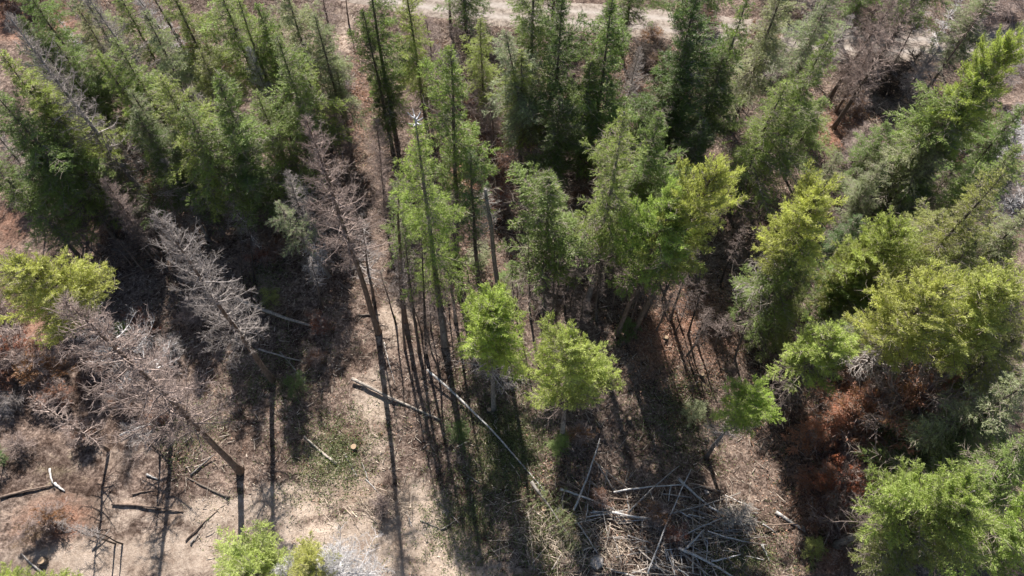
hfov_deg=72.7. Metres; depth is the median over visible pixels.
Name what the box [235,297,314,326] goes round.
fallen log
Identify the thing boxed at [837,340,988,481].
dead bush
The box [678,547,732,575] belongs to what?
slash pole
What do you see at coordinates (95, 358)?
dead bush
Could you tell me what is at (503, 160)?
dead bush
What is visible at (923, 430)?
fir tree
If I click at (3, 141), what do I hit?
dead tree
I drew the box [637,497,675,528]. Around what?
dead bush
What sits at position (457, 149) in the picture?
cedar tree
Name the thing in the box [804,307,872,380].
fir tree
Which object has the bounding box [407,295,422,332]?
bare stem
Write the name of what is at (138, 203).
bare stem
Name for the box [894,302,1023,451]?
fir tree
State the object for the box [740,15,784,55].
dead bush
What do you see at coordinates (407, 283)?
bare stem
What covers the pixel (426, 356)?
bare stem
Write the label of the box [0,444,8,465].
young fir
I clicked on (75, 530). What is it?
dead tree
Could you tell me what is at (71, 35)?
dead tree
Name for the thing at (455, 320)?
bare stem
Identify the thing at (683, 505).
slash stick
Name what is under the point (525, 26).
fir tree
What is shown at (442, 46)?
dead bush
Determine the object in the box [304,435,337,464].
fallen log
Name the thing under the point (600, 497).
dead bush
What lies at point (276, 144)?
fir tree
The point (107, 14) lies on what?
fir tree
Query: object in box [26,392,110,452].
dead tree
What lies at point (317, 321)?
dead bush
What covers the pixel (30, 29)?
cedar tree
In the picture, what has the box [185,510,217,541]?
fallen log
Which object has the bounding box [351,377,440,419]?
fallen log
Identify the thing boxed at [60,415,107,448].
dead bush
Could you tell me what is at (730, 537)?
slash pole
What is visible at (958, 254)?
fir tree
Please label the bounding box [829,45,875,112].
dead tree
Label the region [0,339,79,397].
dead bush
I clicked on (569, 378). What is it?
pine tree
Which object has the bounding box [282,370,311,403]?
young fir
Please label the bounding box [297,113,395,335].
dead tree
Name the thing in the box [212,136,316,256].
fir tree
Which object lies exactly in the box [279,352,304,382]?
fallen log
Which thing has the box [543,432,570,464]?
young fir
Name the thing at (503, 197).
dead bush
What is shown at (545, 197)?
cedar tree
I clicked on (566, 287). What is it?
bare stem
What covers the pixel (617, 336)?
rusty needle litter
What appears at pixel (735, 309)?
young fir
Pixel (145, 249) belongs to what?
bare stem
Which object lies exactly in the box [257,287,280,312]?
young fir
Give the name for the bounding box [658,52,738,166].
fir tree
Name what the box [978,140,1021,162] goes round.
dead bush
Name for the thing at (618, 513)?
slash pole
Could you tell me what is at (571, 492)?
slash pole
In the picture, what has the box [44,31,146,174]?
fir tree
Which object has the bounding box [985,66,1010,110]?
dead tree
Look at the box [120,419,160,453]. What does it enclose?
dead tree
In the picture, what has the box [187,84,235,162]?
dead tree
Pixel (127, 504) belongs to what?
fallen log
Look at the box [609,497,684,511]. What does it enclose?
slash pole
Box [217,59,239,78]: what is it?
dead bush
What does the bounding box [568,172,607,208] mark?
dead bush
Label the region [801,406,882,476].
dead bush
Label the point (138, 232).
bare stem
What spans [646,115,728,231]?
cedar tree
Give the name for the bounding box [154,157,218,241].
dead tree
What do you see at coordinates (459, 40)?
dead bush
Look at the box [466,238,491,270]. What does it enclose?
young fir
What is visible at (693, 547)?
slash pole
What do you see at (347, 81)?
dead bush
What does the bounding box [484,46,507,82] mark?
dead bush
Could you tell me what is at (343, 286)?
fallen log
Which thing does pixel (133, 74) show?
fir tree
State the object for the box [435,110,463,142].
young fir
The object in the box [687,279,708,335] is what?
bare stem
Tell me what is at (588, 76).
cedar tree
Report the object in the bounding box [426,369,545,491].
fallen log
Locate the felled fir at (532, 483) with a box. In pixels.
[527,478,583,554]
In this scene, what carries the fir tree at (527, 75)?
on the ground
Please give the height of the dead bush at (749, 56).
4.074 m
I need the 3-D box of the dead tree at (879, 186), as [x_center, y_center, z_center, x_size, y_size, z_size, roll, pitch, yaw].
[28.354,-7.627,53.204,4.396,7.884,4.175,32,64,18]
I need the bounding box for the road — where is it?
[340,0,1023,60]
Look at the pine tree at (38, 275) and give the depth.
35.44 m
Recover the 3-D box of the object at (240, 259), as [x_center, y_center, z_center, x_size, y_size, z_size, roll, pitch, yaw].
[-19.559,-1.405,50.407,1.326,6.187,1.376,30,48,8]
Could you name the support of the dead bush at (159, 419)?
on the ground
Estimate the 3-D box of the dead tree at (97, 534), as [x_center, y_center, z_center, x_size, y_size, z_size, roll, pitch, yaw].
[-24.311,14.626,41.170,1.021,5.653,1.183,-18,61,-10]
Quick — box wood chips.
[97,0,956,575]
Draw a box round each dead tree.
[0,9,161,216]
[0,133,67,213]
[19,162,88,239]
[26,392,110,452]
[40,289,244,475]
[53,0,87,27]
[54,519,116,544]
[58,20,88,59]
[76,522,123,544]
[79,0,180,129]
[97,177,168,256]
[99,45,161,122]
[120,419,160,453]
[132,0,197,84]
[140,209,275,383]
[150,0,196,69]
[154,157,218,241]
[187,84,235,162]
[210,150,261,224]
[224,197,267,259]
[244,45,290,153]
[269,544,348,575]
[277,168,335,256]
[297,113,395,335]
[302,258,328,306]
[308,0,345,44]
[311,524,394,575]
[318,102,361,172]
[323,33,354,96]
[346,0,349,24]
[350,212,385,300]
[362,118,398,183]
[365,149,393,232]
[409,15,446,75]
[410,55,438,120]
[448,0,451,29]
[472,186,502,289]
[476,87,506,160]
[619,46,647,108]
[762,29,797,86]
[785,13,812,60]
[817,12,860,72]
[824,120,884,176]
[826,0,897,101]
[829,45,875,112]
[830,0,919,129]
[858,152,907,216]
[893,44,945,104]
[895,1,933,59]
[903,169,955,222]
[918,0,999,100]
[925,0,961,59]
[929,328,1014,388]
[945,15,987,62]
[970,159,1023,226]
[980,185,1023,230]
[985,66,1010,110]
[994,118,1023,164]
[998,48,1023,88]
[1007,96,1023,117]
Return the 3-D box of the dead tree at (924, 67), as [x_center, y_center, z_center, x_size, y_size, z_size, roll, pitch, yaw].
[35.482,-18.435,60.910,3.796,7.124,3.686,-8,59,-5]
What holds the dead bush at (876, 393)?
on the ground
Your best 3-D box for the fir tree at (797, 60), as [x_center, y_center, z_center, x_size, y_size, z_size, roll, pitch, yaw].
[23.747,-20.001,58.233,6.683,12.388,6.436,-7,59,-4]
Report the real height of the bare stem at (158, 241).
8.624 m
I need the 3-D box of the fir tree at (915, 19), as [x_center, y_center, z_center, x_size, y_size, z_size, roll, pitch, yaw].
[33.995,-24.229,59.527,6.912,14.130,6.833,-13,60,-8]
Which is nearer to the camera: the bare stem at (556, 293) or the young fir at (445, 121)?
the bare stem at (556, 293)
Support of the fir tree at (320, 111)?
on the ground
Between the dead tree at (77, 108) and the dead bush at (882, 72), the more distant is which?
the dead bush at (882, 72)
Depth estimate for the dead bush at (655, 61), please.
64.37 m
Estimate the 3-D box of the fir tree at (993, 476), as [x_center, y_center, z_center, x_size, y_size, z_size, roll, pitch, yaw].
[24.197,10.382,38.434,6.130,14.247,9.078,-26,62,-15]
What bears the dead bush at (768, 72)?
on the ground
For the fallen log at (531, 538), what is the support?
on the ground
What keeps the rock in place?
on the ground
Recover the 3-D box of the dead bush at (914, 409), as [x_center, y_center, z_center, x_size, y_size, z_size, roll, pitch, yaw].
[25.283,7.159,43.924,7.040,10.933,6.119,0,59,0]
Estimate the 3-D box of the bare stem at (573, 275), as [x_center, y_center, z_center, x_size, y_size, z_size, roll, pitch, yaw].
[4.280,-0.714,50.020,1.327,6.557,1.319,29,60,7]
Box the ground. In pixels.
[0,0,1023,575]
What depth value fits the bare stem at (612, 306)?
49.34 m
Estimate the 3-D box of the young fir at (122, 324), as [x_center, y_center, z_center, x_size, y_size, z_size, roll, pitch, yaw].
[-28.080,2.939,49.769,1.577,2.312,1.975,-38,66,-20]
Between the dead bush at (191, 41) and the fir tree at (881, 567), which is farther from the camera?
the dead bush at (191, 41)
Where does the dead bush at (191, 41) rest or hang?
on the ground
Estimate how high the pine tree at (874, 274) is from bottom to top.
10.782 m
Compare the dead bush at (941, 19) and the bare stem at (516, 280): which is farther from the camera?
the dead bush at (941, 19)
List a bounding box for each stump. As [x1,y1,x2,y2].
[37,557,48,565]
[350,444,357,451]
[626,416,631,422]
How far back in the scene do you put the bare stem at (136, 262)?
51.21 m
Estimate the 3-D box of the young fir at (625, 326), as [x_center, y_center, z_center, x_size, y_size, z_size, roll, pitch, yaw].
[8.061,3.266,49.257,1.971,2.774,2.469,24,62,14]
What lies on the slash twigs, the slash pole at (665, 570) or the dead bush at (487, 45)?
the slash pole at (665, 570)
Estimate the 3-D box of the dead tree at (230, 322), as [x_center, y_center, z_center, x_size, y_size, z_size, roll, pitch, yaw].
[-16.786,1.355,40.795,4.478,19.854,4.802,-26,62,-15]
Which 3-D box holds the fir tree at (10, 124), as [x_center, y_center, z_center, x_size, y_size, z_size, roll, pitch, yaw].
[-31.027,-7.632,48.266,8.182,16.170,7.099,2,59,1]
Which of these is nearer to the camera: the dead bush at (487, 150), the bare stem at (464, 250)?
the bare stem at (464, 250)
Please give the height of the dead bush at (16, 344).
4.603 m
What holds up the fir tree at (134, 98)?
on the ground
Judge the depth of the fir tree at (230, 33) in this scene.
51.25 m
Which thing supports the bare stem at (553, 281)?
on the ground
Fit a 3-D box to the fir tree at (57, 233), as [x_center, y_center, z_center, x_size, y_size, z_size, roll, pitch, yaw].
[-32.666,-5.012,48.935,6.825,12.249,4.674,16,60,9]
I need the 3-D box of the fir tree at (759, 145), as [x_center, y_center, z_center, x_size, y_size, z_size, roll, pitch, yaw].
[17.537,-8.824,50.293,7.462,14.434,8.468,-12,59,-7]
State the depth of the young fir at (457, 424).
45.47 m
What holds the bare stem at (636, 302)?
on the ground
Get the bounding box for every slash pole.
[560,488,612,508]
[573,438,599,510]
[575,520,597,553]
[576,546,612,554]
[594,460,614,490]
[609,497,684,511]
[612,511,650,518]
[613,484,680,492]
[627,466,678,512]
[647,469,691,572]
[649,564,671,573]
[661,493,691,497]
[668,492,740,514]
[678,477,708,505]
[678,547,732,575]
[680,517,724,537]
[681,552,710,575]
[684,529,703,549]
[692,512,693,572]
[693,483,723,493]
[708,505,729,516]
[708,530,765,544]
[711,554,740,561]
[719,551,749,575]
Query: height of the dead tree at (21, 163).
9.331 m
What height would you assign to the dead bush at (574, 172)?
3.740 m
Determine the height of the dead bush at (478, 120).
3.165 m
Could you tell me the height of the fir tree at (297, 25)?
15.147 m
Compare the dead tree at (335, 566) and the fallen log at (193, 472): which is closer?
the dead tree at (335, 566)
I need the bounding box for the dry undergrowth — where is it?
[62,0,989,575]
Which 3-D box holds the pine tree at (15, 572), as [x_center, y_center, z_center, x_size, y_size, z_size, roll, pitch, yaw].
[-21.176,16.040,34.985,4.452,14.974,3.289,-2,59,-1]
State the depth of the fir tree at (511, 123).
50.29 m
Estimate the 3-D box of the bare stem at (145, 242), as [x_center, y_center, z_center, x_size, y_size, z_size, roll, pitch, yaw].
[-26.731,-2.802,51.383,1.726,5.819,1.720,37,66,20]
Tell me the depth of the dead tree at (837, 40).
60.67 m
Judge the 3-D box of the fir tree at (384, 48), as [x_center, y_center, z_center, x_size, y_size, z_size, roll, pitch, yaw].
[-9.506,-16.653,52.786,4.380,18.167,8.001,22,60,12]
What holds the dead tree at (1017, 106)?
on the ground
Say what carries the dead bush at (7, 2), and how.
on the ground
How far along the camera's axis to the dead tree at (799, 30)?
61.66 m
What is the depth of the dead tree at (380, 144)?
53.61 m
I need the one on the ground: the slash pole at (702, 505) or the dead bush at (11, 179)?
the dead bush at (11, 179)
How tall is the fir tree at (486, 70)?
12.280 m
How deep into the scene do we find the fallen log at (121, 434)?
46.43 m
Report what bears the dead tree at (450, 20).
on the ground
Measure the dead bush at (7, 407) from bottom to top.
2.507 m
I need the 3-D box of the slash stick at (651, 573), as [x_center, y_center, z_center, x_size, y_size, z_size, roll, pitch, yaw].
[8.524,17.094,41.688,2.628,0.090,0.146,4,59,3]
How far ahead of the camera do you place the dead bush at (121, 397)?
46.91 m
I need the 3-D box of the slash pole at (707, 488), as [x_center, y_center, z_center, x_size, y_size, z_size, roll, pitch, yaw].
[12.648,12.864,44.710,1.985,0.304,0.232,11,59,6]
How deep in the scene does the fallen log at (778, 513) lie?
43.73 m
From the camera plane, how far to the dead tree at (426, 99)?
59.09 m
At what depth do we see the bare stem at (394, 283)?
46.79 m
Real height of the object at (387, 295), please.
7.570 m
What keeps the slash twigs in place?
on the ground
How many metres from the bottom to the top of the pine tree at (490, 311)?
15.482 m
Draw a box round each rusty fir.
[780,401,853,463]
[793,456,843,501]
[807,359,877,457]
[846,374,905,437]
[860,424,894,462]
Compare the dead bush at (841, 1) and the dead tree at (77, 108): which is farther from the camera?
the dead bush at (841, 1)
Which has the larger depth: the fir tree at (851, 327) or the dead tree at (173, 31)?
the dead tree at (173, 31)
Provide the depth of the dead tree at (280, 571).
29.09 m
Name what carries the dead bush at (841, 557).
on the ground
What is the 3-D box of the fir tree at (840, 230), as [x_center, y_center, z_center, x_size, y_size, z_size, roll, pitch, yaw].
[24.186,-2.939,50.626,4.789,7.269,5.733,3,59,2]
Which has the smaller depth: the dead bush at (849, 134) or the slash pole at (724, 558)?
the slash pole at (724, 558)
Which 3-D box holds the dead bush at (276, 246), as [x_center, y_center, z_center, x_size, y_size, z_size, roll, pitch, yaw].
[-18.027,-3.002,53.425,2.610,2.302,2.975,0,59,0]
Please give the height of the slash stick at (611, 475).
0.194 m
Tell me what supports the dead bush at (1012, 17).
on the ground
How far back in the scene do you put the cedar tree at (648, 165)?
42.11 m
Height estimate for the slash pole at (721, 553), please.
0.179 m
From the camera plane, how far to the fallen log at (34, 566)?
42.19 m
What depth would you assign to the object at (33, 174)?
46.31 m
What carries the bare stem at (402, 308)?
on the ground
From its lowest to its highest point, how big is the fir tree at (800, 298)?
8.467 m
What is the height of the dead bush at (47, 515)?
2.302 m
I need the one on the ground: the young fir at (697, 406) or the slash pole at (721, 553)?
the young fir at (697, 406)
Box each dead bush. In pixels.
[0,0,30,26]
[0,0,50,19]
[0,154,32,213]
[0,287,23,336]
[0,319,49,392]
[0,339,34,399]
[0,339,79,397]
[0,388,27,421]
[0,431,36,459]
[7,512,53,552]
[25,497,72,538]
[27,375,79,418]
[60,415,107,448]
[66,330,142,385]
[104,378,142,417]
[119,306,162,339]
[133,185,170,233]
[140,398,173,427]
[153,331,195,364]
[166,293,219,333]
[176,21,216,56]
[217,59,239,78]
[243,239,274,272]
[264,232,292,263]
[302,345,328,373]
[305,309,334,335]
[330,69,356,93]
[364,490,397,520]
[417,33,447,58]
[433,44,464,77]
[446,76,473,112]
[449,20,477,53]
[465,28,505,66]
[465,133,500,172]
[468,103,505,138]
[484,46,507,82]
[484,181,517,219]
[497,139,537,174]
[559,152,597,180]
[565,421,599,451]
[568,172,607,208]
[587,485,614,514]
[625,34,656,76]
[636,21,665,48]
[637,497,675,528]
[640,36,672,63]
[642,44,670,80]
[662,522,688,550]
[687,0,729,38]
[716,495,759,535]
[739,39,760,73]
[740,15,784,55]
[752,49,791,83]
[753,0,805,18]
[791,0,845,31]
[795,489,865,549]
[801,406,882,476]
[803,449,874,512]
[804,365,921,464]
[815,480,867,527]
[822,143,867,190]
[825,536,874,575]
[829,0,874,26]
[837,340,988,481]
[839,120,877,155]
[840,44,899,90]
[840,87,873,117]
[858,0,899,31]
[869,56,914,107]
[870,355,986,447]
[885,42,935,96]
[926,0,974,45]
[964,0,1023,34]
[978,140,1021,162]
[993,0,1023,28]
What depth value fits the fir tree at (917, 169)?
48.50 m
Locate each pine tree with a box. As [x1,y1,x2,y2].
[0,245,183,396]
[0,552,90,575]
[208,517,298,575]
[287,528,346,575]
[442,277,531,412]
[510,309,625,435]
[589,174,702,335]
[620,149,751,333]
[700,373,787,459]
[732,157,849,322]
[764,309,872,418]
[794,238,895,324]
[798,259,889,331]
[823,203,941,325]
[825,258,978,400]
[825,454,1009,570]
[859,254,1023,383]
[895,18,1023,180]
[906,478,1023,575]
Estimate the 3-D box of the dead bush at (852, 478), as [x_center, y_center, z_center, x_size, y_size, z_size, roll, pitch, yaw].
[20.634,12.123,43.670,3.932,6.016,3.802,-17,60,-10]
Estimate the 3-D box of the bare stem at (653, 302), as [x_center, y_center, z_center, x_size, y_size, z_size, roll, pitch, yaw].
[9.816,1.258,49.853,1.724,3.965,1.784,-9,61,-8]
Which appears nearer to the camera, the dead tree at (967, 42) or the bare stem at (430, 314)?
the bare stem at (430, 314)
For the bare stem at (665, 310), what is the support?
on the ground
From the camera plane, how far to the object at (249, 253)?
50.28 m
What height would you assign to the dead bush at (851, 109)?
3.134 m
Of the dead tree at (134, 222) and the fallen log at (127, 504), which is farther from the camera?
the dead tree at (134, 222)
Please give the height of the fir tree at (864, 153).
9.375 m
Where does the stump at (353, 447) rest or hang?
on the ground
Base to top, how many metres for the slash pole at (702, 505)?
0.227 m
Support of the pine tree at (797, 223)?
on the ground
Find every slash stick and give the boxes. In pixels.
[559,480,592,495]
[587,509,627,517]
[597,463,627,488]
[601,506,608,537]
[620,553,664,559]
[624,543,655,570]
[631,562,670,573]
[632,570,675,574]
[638,549,667,575]
[670,500,702,511]
[685,508,725,520]
[685,532,724,542]
[762,522,805,525]
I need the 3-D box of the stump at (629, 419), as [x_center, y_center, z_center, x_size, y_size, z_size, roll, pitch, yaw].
[7.932,8.938,47.176,0.441,0.530,0.422,0,59,0]
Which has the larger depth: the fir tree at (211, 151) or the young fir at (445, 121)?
the young fir at (445, 121)
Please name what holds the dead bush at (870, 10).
on the ground
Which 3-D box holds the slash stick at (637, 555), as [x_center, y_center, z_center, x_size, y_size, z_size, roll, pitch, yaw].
[7.795,16.469,42.507,2.338,0.145,0.151,39,66,21]
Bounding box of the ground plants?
[85,0,961,575]
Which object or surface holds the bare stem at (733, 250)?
on the ground
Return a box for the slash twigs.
[324,7,949,575]
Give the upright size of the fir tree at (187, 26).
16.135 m
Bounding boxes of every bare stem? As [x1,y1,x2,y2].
[74,234,105,262]
[103,175,159,242]
[108,237,132,265]
[113,237,144,271]
[123,181,160,234]
[123,220,154,246]
[123,224,157,263]
[130,226,167,267]
[144,196,177,234]
[166,196,199,252]
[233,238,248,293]
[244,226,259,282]
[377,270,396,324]
[386,279,410,330]
[388,253,408,350]
[397,260,416,324]
[399,236,420,353]
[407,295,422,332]
[413,237,433,358]
[416,296,436,331]
[420,330,439,373]
[440,223,457,322]
[450,228,461,297]
[460,248,470,285]
[471,256,486,292]
[506,263,517,321]
[513,270,519,317]
[519,243,537,318]
[536,294,554,320]
[547,233,561,319]
[549,274,564,313]
[562,257,584,298]
[562,270,581,326]
[563,254,573,314]
[568,292,591,335]
[577,297,593,322]
[590,263,605,322]
[595,280,605,307]
[596,260,606,287]
[609,263,623,308]
[629,265,648,326]
[640,292,663,317]
[655,292,675,330]
[669,273,690,320]
[673,250,702,305]
[673,290,700,335]
[686,318,711,356]
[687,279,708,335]
[693,307,716,338]
[710,312,734,346]
[720,225,748,282]
[733,303,755,359]
[754,282,800,346]
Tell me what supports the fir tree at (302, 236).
on the ground
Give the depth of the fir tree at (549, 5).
66.23 m
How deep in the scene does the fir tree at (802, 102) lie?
47.11 m
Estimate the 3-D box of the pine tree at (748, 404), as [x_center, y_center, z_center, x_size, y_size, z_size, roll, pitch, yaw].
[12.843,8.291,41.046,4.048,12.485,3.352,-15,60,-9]
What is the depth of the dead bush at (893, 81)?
62.70 m
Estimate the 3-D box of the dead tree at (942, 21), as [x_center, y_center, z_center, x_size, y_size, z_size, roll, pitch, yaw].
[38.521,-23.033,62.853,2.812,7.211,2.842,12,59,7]
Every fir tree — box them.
[0,48,131,215]
[0,81,140,259]
[0,151,105,267]
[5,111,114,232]
[10,0,101,78]
[21,80,133,187]
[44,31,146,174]
[45,127,161,238]
[60,0,153,97]
[75,5,172,128]
[92,49,167,187]
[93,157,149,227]
[94,36,194,147]
[108,0,192,106]
[123,110,218,231]
[124,87,212,195]
[140,7,247,150]
[146,73,245,238]
[153,0,248,123]
[166,145,259,244]
[172,99,270,242]
[191,49,270,155]
[192,0,290,114]
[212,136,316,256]
[231,0,318,154]
[238,2,322,140]
[244,88,330,213]
[246,33,354,191]
[265,200,332,279]
[267,0,361,125]
[284,48,355,175]
[307,13,369,139]
[354,0,421,150]
[379,181,423,323]
[384,108,488,348]
[394,0,444,132]
[430,0,497,53]
[452,149,493,283]
[457,17,503,133]
[481,29,546,173]
[482,48,549,172]
[493,0,567,121]
[534,0,573,24]
[559,106,653,307]
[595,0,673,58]
[642,0,735,39]
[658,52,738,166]
[682,0,755,163]
[705,79,812,237]
[719,0,806,131]
[726,28,839,201]
[728,237,842,345]
[738,279,816,362]
[764,0,850,99]
[775,94,842,180]
[789,151,851,227]
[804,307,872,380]
[814,213,867,272]
[824,0,884,52]
[826,119,895,200]
[832,159,892,241]
[839,497,985,575]
[846,510,921,574]
[847,0,951,63]
[849,428,1023,542]
[854,63,1010,221]
[862,165,1010,322]
[863,127,918,210]
[864,163,937,226]
[865,101,981,223]
[865,235,981,349]
[866,393,1011,472]
[877,196,952,291]
[883,362,1023,479]
[885,208,1023,350]
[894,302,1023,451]
[899,438,1023,566]
[906,237,1023,357]
[913,104,1023,213]
[914,140,1023,260]
[919,0,997,91]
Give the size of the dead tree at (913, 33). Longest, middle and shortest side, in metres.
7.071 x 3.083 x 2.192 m
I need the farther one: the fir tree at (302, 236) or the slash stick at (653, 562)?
the fir tree at (302, 236)
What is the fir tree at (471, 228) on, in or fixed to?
on the ground
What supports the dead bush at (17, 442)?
on the ground
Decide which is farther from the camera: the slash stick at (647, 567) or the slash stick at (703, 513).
the slash stick at (703, 513)
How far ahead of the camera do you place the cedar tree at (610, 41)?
48.89 m
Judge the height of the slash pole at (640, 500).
0.478 m
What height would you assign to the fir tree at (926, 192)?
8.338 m
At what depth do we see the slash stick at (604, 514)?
43.55 m
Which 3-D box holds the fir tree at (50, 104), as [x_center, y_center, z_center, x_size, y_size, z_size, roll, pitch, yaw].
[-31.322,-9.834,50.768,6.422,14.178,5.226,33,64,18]
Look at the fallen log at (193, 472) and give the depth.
45.36 m
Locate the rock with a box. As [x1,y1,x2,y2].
[590,554,603,568]
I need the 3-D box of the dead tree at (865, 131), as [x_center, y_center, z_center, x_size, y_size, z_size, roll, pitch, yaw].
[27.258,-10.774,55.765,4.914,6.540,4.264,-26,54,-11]
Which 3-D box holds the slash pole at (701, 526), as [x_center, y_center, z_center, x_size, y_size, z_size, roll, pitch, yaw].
[11.683,14.728,42.908,3.203,0.335,0.130,-19,60,-11]
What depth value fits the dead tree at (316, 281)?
48.76 m
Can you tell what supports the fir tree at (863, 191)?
on the ground
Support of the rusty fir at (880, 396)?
on the ground
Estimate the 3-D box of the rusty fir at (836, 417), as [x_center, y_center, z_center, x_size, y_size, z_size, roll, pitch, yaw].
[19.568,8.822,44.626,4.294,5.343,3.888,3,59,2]
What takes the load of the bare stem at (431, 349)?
on the ground
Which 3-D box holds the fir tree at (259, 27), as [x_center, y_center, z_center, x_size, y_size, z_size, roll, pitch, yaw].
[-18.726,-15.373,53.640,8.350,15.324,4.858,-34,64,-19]
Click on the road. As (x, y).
(503, 13)
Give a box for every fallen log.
[0,485,52,498]
[21,553,46,573]
[48,468,52,483]
[53,482,64,491]
[111,502,183,511]
[119,423,151,435]
[132,490,153,494]
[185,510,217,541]
[187,477,229,498]
[190,454,214,475]
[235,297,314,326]
[236,302,264,315]
[258,348,314,363]
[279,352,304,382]
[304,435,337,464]
[335,280,355,296]
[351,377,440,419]
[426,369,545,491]
[440,502,459,523]
[527,512,534,569]
[775,511,804,531]
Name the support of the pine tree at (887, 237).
on the ground
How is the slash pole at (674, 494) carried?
on the slash twigs
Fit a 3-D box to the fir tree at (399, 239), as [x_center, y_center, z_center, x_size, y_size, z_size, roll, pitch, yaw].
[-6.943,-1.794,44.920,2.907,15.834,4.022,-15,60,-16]
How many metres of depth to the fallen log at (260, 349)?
49.71 m
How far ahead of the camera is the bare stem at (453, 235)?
46.58 m
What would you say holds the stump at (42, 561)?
on the ground
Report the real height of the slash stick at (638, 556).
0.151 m
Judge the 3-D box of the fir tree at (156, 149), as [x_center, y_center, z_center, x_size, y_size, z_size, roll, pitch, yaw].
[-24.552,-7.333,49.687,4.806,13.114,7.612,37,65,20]
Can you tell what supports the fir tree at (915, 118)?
on the ground
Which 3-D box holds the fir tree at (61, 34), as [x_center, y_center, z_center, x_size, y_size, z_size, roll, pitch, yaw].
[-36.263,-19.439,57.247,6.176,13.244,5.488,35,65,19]
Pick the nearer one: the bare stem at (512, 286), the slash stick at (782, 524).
the slash stick at (782, 524)
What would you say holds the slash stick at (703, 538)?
on the slash twigs
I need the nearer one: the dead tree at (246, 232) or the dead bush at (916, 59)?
the dead tree at (246, 232)
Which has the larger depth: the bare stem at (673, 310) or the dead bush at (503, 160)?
the dead bush at (503, 160)
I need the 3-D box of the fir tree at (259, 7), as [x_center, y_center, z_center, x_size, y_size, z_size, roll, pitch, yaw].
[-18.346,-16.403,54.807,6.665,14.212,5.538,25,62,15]
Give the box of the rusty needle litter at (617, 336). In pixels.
[71,0,983,574]
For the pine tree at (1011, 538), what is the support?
on the ground
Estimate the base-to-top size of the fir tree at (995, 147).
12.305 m
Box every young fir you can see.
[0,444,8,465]
[113,320,128,338]
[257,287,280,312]
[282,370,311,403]
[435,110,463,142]
[442,415,471,450]
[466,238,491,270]
[493,260,522,290]
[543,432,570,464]
[607,317,641,348]
[680,398,707,427]
[725,289,760,330]
[761,322,793,358]
[800,536,830,572]
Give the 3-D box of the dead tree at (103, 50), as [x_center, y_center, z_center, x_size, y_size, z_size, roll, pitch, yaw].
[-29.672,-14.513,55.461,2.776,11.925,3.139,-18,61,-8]
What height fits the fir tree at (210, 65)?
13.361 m
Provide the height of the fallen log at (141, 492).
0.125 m
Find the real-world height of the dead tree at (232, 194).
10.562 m
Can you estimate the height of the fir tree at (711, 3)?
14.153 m
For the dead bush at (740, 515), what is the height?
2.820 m
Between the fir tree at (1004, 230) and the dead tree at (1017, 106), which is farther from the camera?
the dead tree at (1017, 106)
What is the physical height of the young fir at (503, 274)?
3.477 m
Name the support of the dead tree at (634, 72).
on the ground
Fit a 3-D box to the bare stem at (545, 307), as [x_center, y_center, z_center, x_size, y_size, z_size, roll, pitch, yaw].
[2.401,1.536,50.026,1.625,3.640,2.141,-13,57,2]
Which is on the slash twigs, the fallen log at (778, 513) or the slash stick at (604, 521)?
the slash stick at (604, 521)
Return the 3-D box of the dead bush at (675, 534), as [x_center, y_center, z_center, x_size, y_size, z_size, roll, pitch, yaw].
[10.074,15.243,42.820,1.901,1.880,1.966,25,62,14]
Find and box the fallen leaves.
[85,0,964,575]
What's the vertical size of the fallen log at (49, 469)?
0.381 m
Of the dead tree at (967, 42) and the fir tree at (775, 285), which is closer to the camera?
the fir tree at (775, 285)
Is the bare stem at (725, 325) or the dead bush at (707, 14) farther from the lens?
the dead bush at (707, 14)
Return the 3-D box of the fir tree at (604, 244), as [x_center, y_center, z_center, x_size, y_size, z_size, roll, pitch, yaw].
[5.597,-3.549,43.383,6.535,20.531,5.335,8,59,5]
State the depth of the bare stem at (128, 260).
51.93 m
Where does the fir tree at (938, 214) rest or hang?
on the ground
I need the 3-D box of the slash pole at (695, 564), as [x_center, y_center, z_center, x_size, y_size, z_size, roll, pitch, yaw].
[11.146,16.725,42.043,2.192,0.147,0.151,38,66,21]
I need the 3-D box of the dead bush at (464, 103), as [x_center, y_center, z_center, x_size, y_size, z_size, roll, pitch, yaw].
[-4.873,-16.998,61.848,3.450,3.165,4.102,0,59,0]
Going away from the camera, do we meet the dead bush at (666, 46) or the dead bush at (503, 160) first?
the dead bush at (503, 160)
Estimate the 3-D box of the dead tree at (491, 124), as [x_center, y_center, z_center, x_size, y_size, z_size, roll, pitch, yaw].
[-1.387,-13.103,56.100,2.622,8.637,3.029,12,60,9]
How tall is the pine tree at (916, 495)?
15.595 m
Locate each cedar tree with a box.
[8,14,147,177]
[208,64,312,238]
[346,7,411,157]
[412,42,504,268]
[491,160,603,324]
[511,95,594,208]
[520,0,595,178]
[533,56,615,180]
[560,0,650,208]
[575,162,674,298]
[594,108,692,271]
[607,38,720,181]
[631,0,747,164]
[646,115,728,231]
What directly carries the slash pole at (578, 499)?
on the slash twigs
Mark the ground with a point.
(92, 482)
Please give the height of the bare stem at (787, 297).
9.166 m
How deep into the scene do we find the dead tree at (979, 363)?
40.91 m
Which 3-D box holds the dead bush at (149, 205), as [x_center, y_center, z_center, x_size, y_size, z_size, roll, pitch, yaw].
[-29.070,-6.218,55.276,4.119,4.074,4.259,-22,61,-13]

